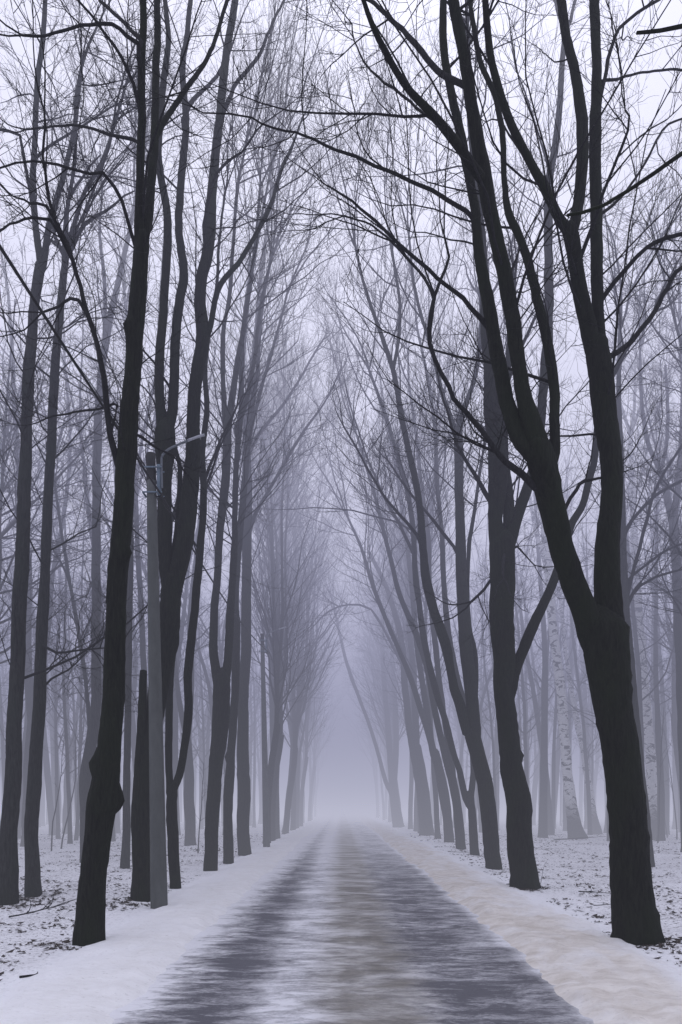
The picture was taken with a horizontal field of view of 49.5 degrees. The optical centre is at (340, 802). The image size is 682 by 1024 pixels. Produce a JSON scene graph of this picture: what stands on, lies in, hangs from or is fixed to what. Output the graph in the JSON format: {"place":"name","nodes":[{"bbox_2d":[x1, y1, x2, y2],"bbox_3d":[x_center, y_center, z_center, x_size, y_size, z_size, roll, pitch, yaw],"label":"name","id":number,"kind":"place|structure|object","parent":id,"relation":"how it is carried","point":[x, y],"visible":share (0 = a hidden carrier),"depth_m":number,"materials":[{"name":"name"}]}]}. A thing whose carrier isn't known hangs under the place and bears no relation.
{"place":"outdoors","nodes":[
{"label":"outdoors","id":0,"kind":"place"},
{"bbox_2d":[0,804,681,990],"bbox_3d":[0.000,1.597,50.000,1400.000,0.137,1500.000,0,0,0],"label":"ground","id":1,"kind":"structure","parent":0,"point":[37,958],"depth_m":16.04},
{"bbox_2d":[0,481,24,792],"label":"forest tree","id":2,"kind":"object","parent":1,"relation":"on","point":[2,746],"visible":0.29,"depth_m":35.92,"materials":[{"name":"grey plant"}]},
{"bbox_2d":[0,341,77,838],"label":"forest tree","id":3,"kind":"object","parent":1,"relation":"on","point":[21,798],"visible":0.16,"depth_m":32.95,"materials":[{"name":"grey plant"}]},
{"bbox_2d":[1,541,88,805],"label":"forest tree","id":4,"kind":"object","parent":1,"relation":"on","point":[52,759],"visible":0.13,"depth_m":42.67,"materials":[{"name":"grey plant"}]},
{"bbox_2d":[0,436,90,835],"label":"forest tree","id":5,"kind":"object","parent":1,"relation":"on","point":[48,787],"visible":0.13,"depth_m":36.69,"materials":[{"name":"grey plant"}]},
{"bbox_2d":[1,512,90,825],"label":"forest tree","id":6,"kind":"object","parent":1,"relation":"on","point":[42,809],"visible":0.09,"depth_m":51.21,"materials":[{"name":"grey plant"}]},
{"bbox_2d":[3,446,90,838],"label":"forest tree","id":7,"kind":"object","parent":1,"relation":"on","point":[58,835],"visible":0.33,"depth_m":33.21,"materials":[{"name":"grey plant"}]},
{"bbox_2d":[7,472,90,831],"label":"forest tree","id":8,"kind":"object","parent":1,"relation":"on","point":[53,707],"visible":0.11,"depth_m":40.66,"materials":[{"name":"grey plant"}]},
{"bbox_2d":[0,161,120,846],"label":"forest tree","id":9,"kind":"object","parent":1,"relation":"on","point":[28,684],"visible":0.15,"depth_m":27.30,"materials":[{"name":"grey plant"}]},
{"bbox_2d":[32,490,90,834],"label":"forest tree","id":10,"kind":"object","parent":1,"relation":"on","point":[74,729],"visible":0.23,"depth_m":35.70,"materials":[{"name":"grey plant"}]},
{"bbox_2d":[0,320,139,691],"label":"forest tree","id":11,"kind":"object","parent":1,"relation":"on","point":[42,484],"visible":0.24,"depth_m":28.04,"materials":[{"name":"grey plant"}]},
{"bbox_2d":[33,404,113,833],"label":"forest tree","id":12,"kind":"object","parent":1,"relation":"on","point":[64,816],"visible":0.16,"depth_m":38.26,"materials":[{"name":"grey plant"}]},
{"bbox_2d":[46,455,104,840],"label":"forest tree","id":13,"kind":"object","parent":1,"relation":"on","point":[81,739],"visible":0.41,"depth_m":31.47,"materials":[{"name":"grey plant"}]},
{"bbox_2d":[32,428,121,843],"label":"forest tree","id":14,"kind":"object","parent":1,"relation":"on","point":[68,791],"visible":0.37,"depth_m":28.89,"materials":[{"name":"grey plant"}]},
{"bbox_2d":[0,305,192,778],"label":"forest tree","id":15,"kind":"object","parent":1,"relation":"on","point":[74,608],"visible":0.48,"depth_m":21.44,"materials":[{"name":"grey plant"}]},
{"bbox_2d":[0,261,202,723],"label":"forest tree","id":16,"kind":"object","parent":1,"relation":"on","point":[88,518],"visible":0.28,"depth_m":26.40,"materials":[{"name":"grey plant"}]},
{"bbox_2d":[0,0,213,862],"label":"forest tree","id":17,"kind":"object","parent":1,"relation":"on","point":[90,747],"visible":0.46,"depth_m":20.06,"materials":[{"name":"grey plant"}]},
{"bbox_2d":[0,229,217,664],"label":"forest tree","id":18,"kind":"object","parent":1,"relation":"on","point":[6,432],"visible":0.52,"depth_m":21.29,"materials":[{"name":"grey plant"}]},
{"bbox_2d":[35,366,182,774],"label":"forest tree","id":19,"kind":"object","parent":1,"relation":"on","point":[133,725],"visible":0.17,"depth_m":33.41,"materials":[{"name":"grey plant"}]},
{"bbox_2d":[13,0,222,868],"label":"forest tree","id":20,"kind":"object","parent":1,"relation":"on","point":[125,852],"visible":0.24,"depth_m":18.01,"materials":[{"name":"grey plant"}]},
{"bbox_2d":[0,0,255,897],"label":"forest tree","id":21,"kind":"object","parent":1,"relation":"on","point":[32,884],"visible":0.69,"depth_m":13.00,"materials":[{"name":"grey plant"}]},
{"bbox_2d":[39,167,229,692],"bbox_3d":[-6.474,-9.688,24.332,7.664,23.558,4.390,0,0,-37],"label":"forest tree","id":22,"kind":"object","parent":1,"relation":"on","point":[142,657],"visible":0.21,"depth_m":24.15,"materials":[{"name":"grey plant"}]},
{"bbox_2d":[36,338,241,819],"bbox_3d":[-8.418,-8.169,31.171,7.191,20.464,7.962,0,0,14],"label":"forest tree","id":23,"kind":"object","parent":1,"relation":"on","point":[175,722],"visible":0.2,"depth_m":31.80,"materials":[{"name":"grey plant"}]},
{"bbox_2d":[0,0,280,905],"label":"forest tree","id":24,"kind":"object","parent":1,"relation":"on","point":[8,828],"visible":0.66,"depth_m":12.11,"materials":[{"name":"grey plant"}]},
{"bbox_2d":[4,59,302,888],"bbox_3d":[-3.256,-6.212,14.012,5.260,16.591,5.576,0,0,0],"label":"bare tree","id":25,"kind":"object","parent":1,"relation":"on","point":[172,786],"visible":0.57,"depth_m":13.93,"materials":[{"name":"grey plant"}]},
{"bbox_2d":[0,808,334,1023],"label":"snow verge","id":26,"kind":"structure","parent":1,"relation":"on","point":[118,967],"depth_m":7.39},
{"bbox_2d":[134,434,204,908],"bbox_3d":[-2.605,-1.720,11.267,1.162,7.640,0.266,0,0,7],"label":"lamp post","id":27,"kind":"object","parent":1,"relation":"on","point":[158,880],"visible":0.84,"depth_m":11.21,"materials":[{"name":"metal"}]},
{"bbox_2d":[0,244,291,706],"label":"power line","id":28,"kind":"object","parent":27,"relation":"attached to","point":[9,261],"visible":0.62,"depth_m":8.00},
{"bbox_2d":[0,0,348,946],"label":"bare tree","id":29,"kind":"object","parent":1,"relation":"on","point":[104,802],"visible":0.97,"depth_m":8.32,"materials":[{"name":"black plant"}]},
{"bbox_2d":[110,238,240,845],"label":"forest tree","id":30,"kind":"object","parent":1,"relation":"on","point":[190,820],"visible":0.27,"depth_m":28.01,"materials":[{"name":"grey plant"}]},
{"bbox_2d":[6,0,380,901],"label":"bare tree","id":31,"kind":"object","parent":1,"relation":"on","point":[174,556],"visible":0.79,"depth_m":12.39,"materials":[{"name":"black plant"}]},
{"bbox_2d":[134,488,261,728],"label":"forest tree","id":32,"kind":"object","parent":1,"relation":"on","point":[206,674],"visible":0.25,"depth_m":34.94,"materials":[{"name":"grey plant"}]},
{"bbox_2d":[178,527,222,815],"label":"forest tree","id":33,"kind":"object","parent":1,"relation":"on","point":[204,755],"visible":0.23,"depth_m":39.74,"materials":[{"name":"grey plant"}]},
{"bbox_2d":[178,591,226,828],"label":"forest tree","id":34,"kind":"object","parent":1,"relation":"on","point":[201,793],"visible":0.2,"depth_m":45.93,"materials":[{"name":"grey plant"}]},
{"bbox_2d":[179,493,257,834],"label":"forest tree","id":35,"kind":"object","parent":1,"relation":"on","point":[224,761],"visible":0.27,"depth_m":36.61,"materials":[{"name":"grey plant"}]},
{"bbox_2d":[180,500,260,799],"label":"forest tree","id":36,"kind":"object","parent":1,"relation":"on","point":[207,749],"visible":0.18,"depth_m":43.34,"materials":[{"name":"grey plant"}]},
{"bbox_2d":[75,0,377,870],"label":"bare tree","id":37,"kind":"object","parent":1,"relation":"on","point":[221,702],"visible":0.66,"depth_m":17.34,"materials":[{"name":"grey plant"}]},
{"bbox_2d":[208,612,269,825],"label":"forest tree","id":38,"kind":"object","parent":1,"relation":"on","point":[251,744],"visible":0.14,"depth_m":51.60,"materials":[{"name":"grey plant"}]},
{"bbox_2d":[240,577,267,827],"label":"forest tree","id":39,"kind":"object","parent":1,"relation":"on","point":[254,789],"visible":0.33,"depth_m":49.14,"materials":[{"name":"grey plant"}]},
{"bbox_2d":[254,627,285,846],"bbox_3d":[-2.461,-2.018,25.888,1.162,8.236,0.266,0,0,7],"label":"lamp post","id":40,"kind":"object","parent":1,"relation":"on","point":[266,823],"visible":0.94,"depth_m":25.82,"materials":[{"name":"concrete"}]},
{"bbox_2d":[175,1,381,855],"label":"bare tree","id":41,"kind":"object","parent":1,"relation":"on","point":[243,812],"visible":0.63,"depth_m":22.74,"materials":[{"name":"grey plant"}]},
{"bbox_2d":[207,220,349,843],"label":"bare tree","id":42,"kind":"object","parent":1,"relation":"on","point":[278,658],"visible":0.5,"depth_m":28.96,"materials":[{"name":"grey plant"}]},
{"bbox_2d":[207,294,350,840],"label":"bare tree","id":43,"kind":"object","parent":1,"relation":"on","point":[275,777],"visible":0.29,"depth_m":31.17,"materials":[{"name":"grey plant"}]},
{"bbox_2d":[206,331,358,747],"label":"bare tree","id":44,"kind":"object","parent":1,"relation":"on","point":[271,705],"visible":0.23,"depth_m":36.24,"materials":[{"name":"grey plant"}]},
{"bbox_2d":[174,0,397,863],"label":"bare tree","id":45,"kind":"object","parent":1,"relation":"on","point":[228,842],"visible":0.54,"depth_m":19.83,"materials":[{"name":"grey plant"}]},
{"bbox_2d":[207,266,380,833],"bbox_3d":[-2.474,-11.817,38.135,10.367,27.676,7.830,0,0,0],"label":"bare tree","id":46,"kind":"object","parent":1,"relation":"on","point":[295,719],"visible":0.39,"depth_m":37.83,"materials":[{"name":"grey plant"}]},
{"bbox_2d":[208,298,385,838],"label":"bare tree","id":47,"kind":"object","parent":1,"relation":"on","point":[277,795],"visible":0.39,"depth_m":33.92,"materials":[{"name":"grey plant"}]},
{"bbox_2d":[230,280,371,830],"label":"bare tree","id":48,"kind":"object","parent":1,"relation":"on","point":[290,723],"visible":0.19,"depth_m":39.95,"materials":[{"name":"grey plant"}]},
{"bbox_2d":[254,480,347,826],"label":"bare tree","id":49,"kind":"object","parent":1,"relation":"on","point":[306,743],"visible":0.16,"depth_m":48.45,"materials":[{"name":"grey plant"}]},
{"bbox_2d":[251,430,355,828],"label":"bare tree","id":50,"kind":"object","parent":1,"relation":"on","point":[298,779],"visible":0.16,"depth_m":45.26,"materials":[{"name":"grey plant"}]},
{"bbox_2d":[249,384,358,830],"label":"bare tree","id":51,"kind":"object","parent":1,"relation":"on","point":[293,817],"visible":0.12,"depth_m":42.74,"materials":[{"name":"grey plant"}]},
{"bbox_2d":[257,477,360,766],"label":"bare tree","id":52,"kind":"object","parent":1,"relation":"on","point":[309,728],"visible":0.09,"depth_m":55.58,"materials":[{"name":"grey plant"}]},
{"bbox_2d":[283,500,350,822],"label":"bare tree","id":53,"kind":"object","parent":1,"relation":"on","point":[315,678],"visible":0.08,"depth_m":58.62,"materials":[{"name":"grey plant"}]},
{"bbox_2d":[260,480,374,781],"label":"bare tree","id":54,"kind":"object","parent":1,"relation":"on","point":[320,611],"visible":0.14,"depth_m":52.79,"materials":[{"name":"grey plant"}]},
{"bbox_2d":[289,563,349,821],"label":"bare tree","id":55,"kind":"object","parent":1,"relation":"on","point":[311,783],"visible":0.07,"depth_m":62.94,"materials":[{"name":"grey plant"}]},
{"bbox_2d":[288,539,353,814],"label":"bare tree","id":56,"kind":"object","parent":1,"relation":"on","point":[318,750],"visible":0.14,"depth_m":71.68,"materials":[{"name":"grey plant"}]},
{"bbox_2d":[0,834,681,980],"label":"leaf litter","id":57,"kind":"object","parent":1,"relation":"on","point":[661,945],"visible":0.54,"depth_m":12.58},
{"bbox_2d":[19,0,681,945],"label":"bare tree","id":58,"kind":"object","parent":1,"relation":"on","point":[603,630],"visible":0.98,"depth_m":8.34,"materials":[{"name":"black plant"}]},
{"bbox_2d":[311,504,404,827],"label":"bare tree","id":59,"kind":"object","parent":1,"relation":"on","point":[391,784],"visible":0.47,"depth_m":48.88,"materials":[{"name":"grey plant"}]},
{"bbox_2d":[329,580,405,817],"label":"bare tree","id":60,"kind":"object","parent":1,"relation":"on","point":[374,762],"visible":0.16,"depth_m":79.38,"materials":[{"name":"grey plant"}]},
{"bbox_2d":[332,526,404,781],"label":"bare tree","id":61,"kind":"object","parent":1,"relation":"on","point":[385,753],"visible":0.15,"depth_m":64.43,"materials":[{"name":"grey plant"}]},
{"bbox_2d":[225,95,513,855],"bbox_3d":[1.008,-9.293,23.477,9.854,22.760,6.812,0,0,36],"label":"bare tree","id":62,"kind":"object","parent":1,"relation":"on","point":[468,799],"visible":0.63,"depth_m":22.49,"materials":[{"name":"grey plant"}]},
{"bbox_2d":[346,553,396,819],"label":"bare tree","id":63,"kind":"object","parent":1,"relation":"on","point":[383,804],"visible":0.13,"depth_m":68.91,"materials":[{"name":"grey plant"}]},
{"bbox_2d":[295,383,449,835],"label":"bare tree","id":64,"kind":"object","parent":1,"relation":"on","point":[421,781],"visible":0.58,"depth_m":36.22,"materials":[{"name":"grey plant"}]},
{"bbox_2d":[329,494,420,749],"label":"bare tree","id":65,"kind":"object","parent":1,"relation":"on","point":[374,689],"visible":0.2,"depth_m":54.62,"materials":[{"name":"grey plant"}]},
{"bbox_2d":[330,471,431,806],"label":"bare tree","id":66,"kind":"object","parent":1,"relation":"on","point":[390,701],"visible":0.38,"depth_m":51.62,"materials":[{"name":"grey plant"}]},
{"bbox_2d":[275,315,488,842],"bbox_3d":[1.305,-8.798,29.918,7.698,21.762,6.302,0,0,-44],"label":"bare tree","id":67,"kind":"object","parent":1,"relation":"on","point":[435,756],"visible":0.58,"depth_m":29.80,"materials":[{"name":"grey plant"}]},
{"bbox_2d":[283,245,484,849],"bbox_3d":[1.494,-9.088,25.166,5.913,22.350,7.822,0,0,45],"label":"bare tree","id":68,"kind":"object","parent":1,"relation":"on","point":[449,766],"visible":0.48,"depth_m":25.84,"materials":[{"name":"grey plant"}]},
{"bbox_2d":[342,394,461,831],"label":"bare tree","id":69,"kind":"object","parent":1,"relation":"on","point":[415,828],"visible":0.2,"depth_m":40.86,"materials":[{"name":"grey plant"}]},
{"bbox_2d":[354,320,473,832],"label":"bare tree","id":70,"kind":"object","parent":1,"relation":"on","point":[404,635],"visible":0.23,"depth_m":39.38,"materials":[{"name":"grey plant"}]},
{"bbox_2d":[362,442,467,828],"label":"bare tree","id":71,"kind":"object","parent":1,"relation":"on","point":[410,805],"visible":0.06,"depth_m":45.35,"materials":[{"name":"grey plant"}]},
{"bbox_2d":[263,0,575,869],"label":"bare tree","id":72,"kind":"object","parent":1,"relation":"on","point":[469,716],"visible":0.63,"depth_m":17.93,"materials":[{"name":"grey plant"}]},
{"bbox_2d":[353,194,529,838],"bbox_3d":[4.056,-11.481,33.470,7.134,26.979,11.512,0,0,0],"label":"bare tree","id":73,"kind":"object","parent":1,"relation":"on","point":[437,834],"visible":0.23,"depth_m":32.70,"materials":[{"name":"grey plant"}]},
{"bbox_2d":[460,525,499,810],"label":"forest tree","id":74,"kind":"object","parent":1,"relation":"on","point":[493,749],"visible":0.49,"depth_m":37.59,"materials":[{"name":"grey plant"}]},
{"bbox_2d":[465,518,516,824],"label":"forest tree","id":75,"kind":"object","parent":1,"relation":"on","point":[487,742],"visible":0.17,"depth_m":53.27,"materials":[{"name":"grey plant"}]},
{"bbox_2d":[447,502,542,830],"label":"forest tree","id":76,"kind":"object","parent":1,"relation":"on","point":[496,745],"visible":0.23,"depth_m":41.74,"materials":[{"name":"grey plant"}]},
{"bbox_2d":[441,559,558,832],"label":"forest tree","id":77,"kind":"object","parent":1,"relation":"on","point":[489,674],"visible":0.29,"depth_m":39.75,"materials":[{"name":"grey plant"}]},
{"bbox_2d":[325,0,681,889],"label":"bare tree","id":78,"kind":"object","parent":1,"relation":"on","point":[505,516],"visible":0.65,"depth_m":13.84,"materials":[{"name":"black plant"}]},
{"bbox_2d":[347,808,681,1023],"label":"snow verge","id":79,"kind":"structure","parent":1,"relation":"on","point":[593,971],"depth_m":7.79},
{"bbox_2d":[481,549,553,789],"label":"forest tree","id":80,"kind":"object","parent":1,"relation":"on","point":[528,734],"visible":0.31,"depth_m":42.63,"materials":[{"name":"grey plant"}]},
{"bbox_2d":[471,542,568,797],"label":"forest tree","id":81,"kind":"object","parent":1,"relation":"on","point":[532,656],"visible":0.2,"depth_m":43.49,"materials":[{"name":"grey plant"}]},
{"bbox_2d":[477,500,568,783],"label":"forest tree","id":82,"kind":"object","parent":1,"relation":"on","point":[524,721],"visible":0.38,"depth_m":35.77,"materials":[{"name":"grey plant"}]},
{"bbox_2d":[484,408,583,834],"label":"forest tree","id":83,"kind":"object","parent":1,"relation":"on","point":[549,803],"visible":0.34,"depth_m":36.78,"materials":[{"name":"grey plant"}]},
{"bbox_2d":[516,529,582,824],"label":"forest tree","id":84,"kind":"object","parent":1,"relation":"on","point":[535,786],"visible":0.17,"depth_m":52.24,"materials":[{"name":"grey plant"}]},
{"bbox_2d":[508,341,593,837],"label":"forest tree","id":85,"kind":"object","parent":1,"relation":"on","point":[543,825],"visible":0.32,"depth_m":34.08,"materials":[{"name":"grey plant"}]},
{"bbox_2d":[512,298,596,838],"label":"birch tree","id":86,"kind":"object","parent":1,"relation":"on","point":[575,829],"visible":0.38,"depth_m":32.84,"materials":[{"name":"grey plant"}]},
{"bbox_2d":[517,447,602,834],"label":"birch tree","id":87,"kind":"object","parent":1,"relation":"on","point":[596,828],"visible":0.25,"depth_m":37.89,"materials":[{"name":"plant"}]},
{"bbox_2d":[528,539,595,828],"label":"forest tree","id":88,"kind":"object","parent":1,"relation":"on","point":[558,753],"visible":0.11,"depth_m":45.04,"materials":[{"name":"grey plant"}]},
{"bbox_2d":[537,487,593,830],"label":"forest tree","id":89,"kind":"object","parent":1,"relation":"on","point":[569,723],"visible":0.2,"depth_m":41.71,"materials":[{"name":"grey plant"}]},
{"bbox_2d":[532,425,600,834],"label":"forest tree","id":90,"kind":"object","parent":1,"relation":"on","point":[588,793],"visible":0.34,"depth_m":36.59,"materials":[{"name":"grey plant"}]},
{"bbox_2d":[536,505,596,832],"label":"forest tree","id":91,"kind":"object","parent":1,"relation":"on","point":[553,795],"visible":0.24,"depth_m":38.72,"materials":[{"name":"grey plant"}]},
{"bbox_2d":[516,514,628,828],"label":"forest tree","id":92,"kind":"object","parent":1,"relation":"on","point":[584,689],"visible":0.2,"depth_m":45.51,"materials":[{"name":"grey plant"}]},
{"bbox_2d":[536,420,675,684],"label":"forest tree","id":93,"kind":"object","parent":1,"relation":"on","point":[585,563],"visible":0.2,"depth_m":36.18,"materials":[{"name":"grey plant"}]},
{"bbox_2d":[556,356,680,754],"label":"forest tree","id":94,"kind":"object","parent":1,"relation":"on","point":[638,664],"visible":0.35,"depth_m":28.75,"materials":[{"name":"grey plant"}]},
{"bbox_2d":[561,163,681,866],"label":"forest tree","id":95,"kind":"object","parent":1,"relation":"on","point":[626,582],"visible":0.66,"depth_m":18.41,"materials":[{"name":"grey plant"}]},
{"bbox_2d":[573,311,672,839],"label":"birch tree","id":96,"kind":"object","parent":1,"relation":"on","point":[651,773],"visible":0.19,"depth_m":31.83,"materials":[{"name":"grey plant"}]},
{"bbox_2d":[567,23,681,216],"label":"branch","id":97,"kind":"object","parent":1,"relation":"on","point":[679,154],"visible":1,"depth_m":4.85,"materials":[{"name":"black plant"}]},
{"bbox_2d":[573,290,681,665],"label":"forest tree","id":98,"kind":"object","parent":1,"relation":"on","point":[671,496],"visible":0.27,"depth_m":28.43,"materials":[{"name":"grey plant"}]},
{"bbox_2d":[579,83,681,851],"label":"forest tree","id":99,"kind":"object","parent":1,"relation":"on","point":[677,625],"visible":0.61,"depth_m":23.91,"materials":[{"name":"grey plant"}]},
{"bbox_2d":[587,164,681,616],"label":"forest tree","id":100,"kind":"object","parent":1,"relation":"on","point":[679,340],"visible":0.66,"depth_m":18.83,"materials":[{"name":"grey plant"}]},
{"bbox_2d":[626,459,674,834],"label":"forest tree","id":101,"kind":"object","parent":1,"relation":"on","point":[666,786],"visible":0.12,"depth_m":37.37,"materials":[{"name":"grey plant"}]},
{"bbox_2d":[627,440,679,798],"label":"forest tree","id":102,"kind":"object","parent":1,"relation":"on","point":[674,718],"visible":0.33,"depth_m":32.95,"materials":[{"name":"grey plant"}]},
{"bbox_2d":[631,397,679,840],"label":"forest tree","id":103,"kind":"object","parent":1,"relation":"on","point":[656,700],"visible":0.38,"depth_m":30.80,"materials":[{"name":"grey plant"}]},
{"bbox_2d":[643,456,681,828],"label":"forest tree","id":104,"kind":"object","parent":1,"relation":"on","point":[675,786],"visible":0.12,"depth_m":45.11,"materials":[{"name":"grey plant"}]},
{"bbox_2d":[0,0,681,803],"label":"sky","id":105,"kind":"structure","parent":0,"point":[347,777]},
{"bbox_2d":[109,808,593,1023],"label":"road","id":106,"kind":"structure","parent":0,"point":[341,916],"depth_m":7.57,"materials":[{"name":"asphalt"}]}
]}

